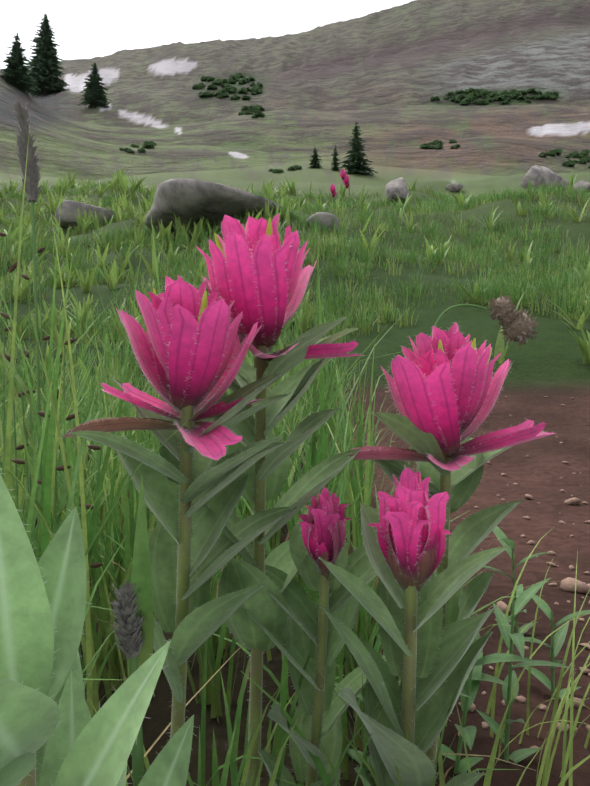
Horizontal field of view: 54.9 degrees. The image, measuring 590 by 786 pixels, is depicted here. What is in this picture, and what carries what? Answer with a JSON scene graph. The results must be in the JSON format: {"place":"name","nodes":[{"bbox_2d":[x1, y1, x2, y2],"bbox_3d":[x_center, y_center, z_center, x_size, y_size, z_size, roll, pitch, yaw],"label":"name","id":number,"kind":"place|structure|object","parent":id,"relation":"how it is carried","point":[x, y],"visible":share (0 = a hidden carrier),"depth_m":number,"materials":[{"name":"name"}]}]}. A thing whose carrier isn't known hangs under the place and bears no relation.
{"place":"outdoors","nodes":[
{"label":"outdoors","id":0,"kind":"place"},
{"bbox_2d":[0,0,413,68],"label":"sky","id":1,"kind":"structure","parent":0,"point":[84,29],"materials":[{"name":"white"}]},
{"bbox_2d":[0,0,589,785],"bbox_3d":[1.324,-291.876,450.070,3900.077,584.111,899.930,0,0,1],"label":"ground terrain","id":2,"kind":"structure","parent":0,"point":[382,76],"depth_m":31.16,"materials":[{"name":"green plant"}]},
{"bbox_2d":[0,33,40,97],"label":"conifer tree","id":3,"kind":"object","parent":2,"relation":"on","point":[15,72],"visible":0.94,"depth_m":109.42,"materials":[{"name":"green plant"}]},
{"bbox_2d":[26,14,69,96],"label":"conifer tree","id":4,"kind":"object","parent":2,"relation":"on","point":[45,73],"visible":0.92,"depth_m":297.86,"materials":[{"name":"green plant"}]},
{"bbox_2d":[0,232,102,698],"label":"grass seed heads","id":5,"kind":"object","parent":2,"relation":"on","point":[16,461],"visible":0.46,"depth_m":0.34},
{"bbox_2d":[1,100,147,520],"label":"timothy grass","id":6,"kind":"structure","parent":2,"relation":"on","point":[32,191],"depth_m":0.30,"materials":[{"name":"green"}]},
{"bbox_2d":[55,200,114,228],"bbox_3d":[-3.116,-2.582,8.429,0.852,0.313,0.941,0,0,-27],"label":"boulder","id":7,"kind":"object","parent":2,"relation":"on","point":[67,218],"visible":0.58,"depth_m":8.03,"materials":[{"name":"grey stone"}]},
{"bbox_2d":[78,62,110,107],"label":"conifer tree","id":8,"kind":"object","parent":2,"relation":"on","point":[94,96],"visible":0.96,"depth_m":242.80,"materials":[{"name":"green plant"}]},
{"bbox_2d":[0,473,197,785],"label":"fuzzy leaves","id":9,"kind":"object","parent":2,"relation":"on","point":[53,732],"visible":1,"depth_m":0.13,"materials":[{"name":"green plant"}]},
{"bbox_2d":[109,477,153,785],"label":"grass spike","id":10,"kind":"object","parent":2,"relation":"on","point":[134,623],"visible":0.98,"depth_m":0.17,"materials":[{"name":"green plant"}]},
{"bbox_2d":[60,274,296,739],"bbox_3d":[-0.038,0.070,0.198,0.078,0.223,0.057,0,0,1],"label":"paintbrush flower","id":11,"kind":"object","parent":2,"relation":"on","point":[189,350],"visible":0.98,"depth_m":0.19,"materials":[{"name":"green plant"}]},
{"bbox_2d":[144,178,298,232],"bbox_3d":[-0.820,-2.059,6.889,1.809,0.338,2.658,0,0,23],"label":"boulder","id":12,"kind":"object","parent":2,"relation":"on","point":[185,200],"visible":0.44,"depth_m":5.88,"materials":[{"name":"grey stone"}]},
{"bbox_2d":[196,213,364,785],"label":"paintbrush flower","id":13,"kind":"object","parent":2,"relation":"on","point":[258,274],"visible":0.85,"depth_m":0.21,"materials":[{"name":"green plant"}]},
{"bbox_2d":[0,125,589,785],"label":"tall grass","id":14,"kind":"structure","parent":2,"relation":"on","point":[94,697],"depth_m":0.25,"materials":[{"name":"green plant"}]},
{"bbox_2d":[308,146,322,168],"bbox_3d":[1.048,-11.901,29.025,1.053,1.495,0.993,0,0,1],"label":"conifer tree","id":15,"kind":"object","parent":2,"relation":"on","point":[314,161],"visible":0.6,"depth_m":28.90,"materials":[{"name":"green plant"}]},
{"bbox_2d":[245,486,386,785],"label":"paintbrush flower","id":16,"kind":"object","parent":2,"relation":"on","point":[319,529],"visible":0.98,"depth_m":0.21,"materials":[{"name":"green plant"}]},
{"bbox_2d":[306,212,339,232],"bbox_3d":[0.295,-1.804,6.022,0.356,0.191,0.251,0,0,4],"label":"boulder","id":17,"kind":"object","parent":2,"relation":"on","point":[325,218],"visible":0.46,"depth_m":5.94,"materials":[{"name":"grey stone"}]},
{"bbox_2d":[330,146,340,170],"bbox_3d":[2.024,-11.618,28.277,0.757,1.673,0.763,0,0,40],"label":"conifer tree","id":18,"kind":"object","parent":2,"relation":"on","point":[335,164],"visible":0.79,"depth_m":28.25,"materials":[{"name":"green plant"}]},
{"bbox_2d":[330,183,349,200],"bbox_3d":[0.938,-4.367,12.380,0.553,0.667,0.259,0,0,-40],"label":"paintbrush","id":19,"kind":"object","parent":2,"relation":"on","point":[333,191],"visible":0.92,"depth_m":12.31,"materials":[{"name":"pink plant"}]},
{"bbox_2d":[340,169,349,199],"bbox_3d":[1.117,-4.533,12.463,0.217,0.654,0.548,0,0,13],"label":"paintbrush","id":20,"kind":"object","parent":2,"relation":"on","point":[344,176],"visible":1,"depth_m":12.29,"materials":[{"name":"pink plant"}]},
{"bbox_2d":[119,72,589,172],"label":"krummholz shrub","id":21,"kind":"object","parent":2,"relation":"on","point":[485,94],"visible":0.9,"depth_m":207.91,"materials":[{"name":"green plant"}]},
{"bbox_2d":[337,121,377,175],"bbox_3d":[3.096,-11.936,28.049,1.996,2.984,1.940,0,0,1],"label":"conifer tree","id":22,"kind":"object","parent":2,"relation":"on","point":[356,162],"visible":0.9,"depth_m":27.90,"materials":[{"name":"green plant"}]},
{"bbox_2d":[385,177,409,201],"bbox_3d":[1.982,-3.956,11.063,0.444,0.476,0.587,0,0,36],"label":"boulder","id":23,"kind":"object","parent":2,"relation":"on","point":[398,187],"visible":0.67,"depth_m":10.87,"materials":[{"name":"grey stone"}]},
{"bbox_2d":[335,682,470,776],"bbox_3d":[0.040,0.149,0.242,0.058,0.056,0.036,0,0,-10],"label":"leafy plant","id":24,"kind":"object","parent":2,"relation":"on","point":[352,753],"visible":0.15,"depth_m":0.25,"materials":[{"name":"green plant"}]},
{"bbox_2d":[318,464,509,785],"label":"paintbrush flower","id":25,"kind":"object","parent":2,"relation":"on","point":[430,660],"visible":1,"depth_m":0.19,"materials":[{"name":"green plant"}]},
{"bbox_2d":[349,322,556,783],"bbox_3d":[0.062,0.075,0.226,0.074,0.207,0.062,0,0,-35],"label":"paintbrush flower","id":26,"kind":"object","parent":2,"relation":"on","point":[445,395],"visible":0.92,"depth_m":0.22,"materials":[{"name":"pink plant"}]},
{"bbox_2d":[445,183,462,191],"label":"boulder","id":27,"kind":"object","parent":2,"relation":"on","point":[454,187],"visible":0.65,"depth_m":15.37,"materials":[{"name":"grey stone"}]},
{"bbox_2d":[458,702,475,711],"bbox_3d":[0.094,0.170,0.310,0.009,0.004,0.007,0,0,30],"label":"pebble","id":28,"kind":"object","parent":2,"relation":"on","point":[472,707],"visible":0.31,"depth_m":0.31,"materials":[{"name":"stone"}]},
{"bbox_2d":[410,294,538,467],"bbox_3d":[0.118,0.051,0.394,0.103,0.240,0.027,0,0,1],"label":"drooping seed head","id":29,"kind":"object","parent":2,"relation":"on","point":[519,327],"visible":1,"depth_m":0.39,"materials":[{"name":"brown"}]},
{"bbox_2d":[482,722,488,728],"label":"stone","id":30,"kind":"object","parent":2,"relation":"on","point":[485,725],"visible":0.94,"depth_m":0.29,"materials":[{"name":"beige stone"}]},
{"bbox_2d":[436,631,538,773],"bbox_3d":[0.078,0.140,0.256,0.052,0.068,0.045,0,0,-30],"label":"leafy plant","id":31,"kind":"object","parent":2,"relation":"on","point":[470,687],"visible":0.5,"depth_m":0.26,"materials":[{"name":"green plant"}]},
{"bbox_2d":[497,601,510,613],"bbox_3d":[0.166,0.171,0.455,0.011,0.009,0.020,0,0,6],"label":"stone","id":32,"kind":"object","parent":2,"relation":"on","point":[502,606],"visible":0.48,"depth_m":0.45,"materials":[{"name":"beige stone"}]},
{"bbox_2d":[483,526,549,633],"bbox_3d":[0.147,0.139,0.420,0.059,0.082,0.061,0,0,-21],"label":"leafy plant","id":33,"kind":"object","parent":2,"relation":"on","point":[503,539],"visible":0.67,"depth_m":0.41,"materials":[{"name":"green plant"}]},
{"bbox_2d":[515,696,525,702],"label":"pebble","id":34,"kind":"object","parent":2,"relation":"on","point":[521,699],"visible":0.94,"depth_m":0.32,"materials":[{"name":"stone"}]},
{"bbox_2d":[467,578,575,763],"bbox_3d":[0.099,0.132,0.262,0.058,0.085,0.047,0,0,-38],"label":"leafy plant","id":35,"kind":"object","parent":2,"relation":"on","point":[511,638],"visible":0.94,"depth_m":0.27,"materials":[{"name":"green plant"}]},
{"bbox_2d":[525,494,532,499],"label":"stone","id":36,"kind":"object","parent":2,"relation":"on","point":[528,496],"visible":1,"depth_m":0.87,"materials":[{"name":"beige stone"}]},
{"bbox_2d":[538,704,546,709],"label":"stone","id":37,"kind":"object","parent":2,"relation":"on","point":[542,707],"visible":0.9,"depth_m":0.31,"materials":[{"name":"beige stone"}]},
{"bbox_2d":[521,165,567,188],"bbox_3d":[6.711,-5.822,15.358,1.231,0.702,0.844,0,0,1],"label":"boulder","id":38,"kind":"object","parent":2,"relation":"on","point":[539,175],"visible":0.58,"depth_m":15.06,"materials":[{"name":"grey stone"}]},
{"bbox_2d":[523,595,589,699],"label":"leafy plant","id":39,"kind":"object","parent":2,"relation":"on","point":[558,639],"visible":0.69,"depth_m":0.33,"materials":[{"name":"green plant"}]},
{"bbox_2d":[556,722,569,731],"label":"stone","id":40,"kind":"object","parent":2,"relation":"on","point":[562,730],"visible":0.35,"depth_m":0.29,"materials":[{"name":"beige stone"}]},
{"bbox_2d":[564,497,580,504],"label":"stone","id":41,"kind":"object","parent":2,"relation":"on","point":[573,501],"visible":0.98,"depth_m":0.83,"materials":[{"name":"beige stone"}]},
{"bbox_2d":[560,577,589,593],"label":"stone","id":42,"kind":"object","parent":2,"relation":"on","point":[567,584],"visible":0.9,"depth_m":0.49,"materials":[{"name":"beige stone"}]},
{"bbox_2d":[569,697,583,707],"bbox_3d":[0.157,0.172,0.317,0.009,0.004,0.007,0,0,10],"label":"pebble","id":43,"kind":"object","parent":2,"relation":"on","point":[577,704],"visible":0.41,"depth_m":0.31,"materials":[{"name":"stone"}]},
{"bbox_2d":[573,181,589,192],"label":"boulder","id":44,"kind":"object","parent":2,"relation":"on","point":[583,183],"visible":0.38,"depth_m":15.10,"materials":[{"name":"grey stone"}]},
{"bbox_2d":[579,643,589,648],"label":"stone","id":45,"kind":"object","parent":2,"relation":"on","point":[584,644],"visible":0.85,"depth_m":0.38,"materials":[{"name":"beige stone"}]},
{"bbox_2d":[579,667,589,672],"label":"pebble","id":46,"kind":"object","parent":2,"relation":"on","point":[586,670],"visible":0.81,"depth_m":0.35,"materials":[{"name":"stone"}]},
{"bbox_2d":[0,166,589,785],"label":"meadow grass","id":47,"kind":"structure","parent":0,"point":[110,504],"depth_m":1.92,"materials":[{"name":"green plant"}]}
]}

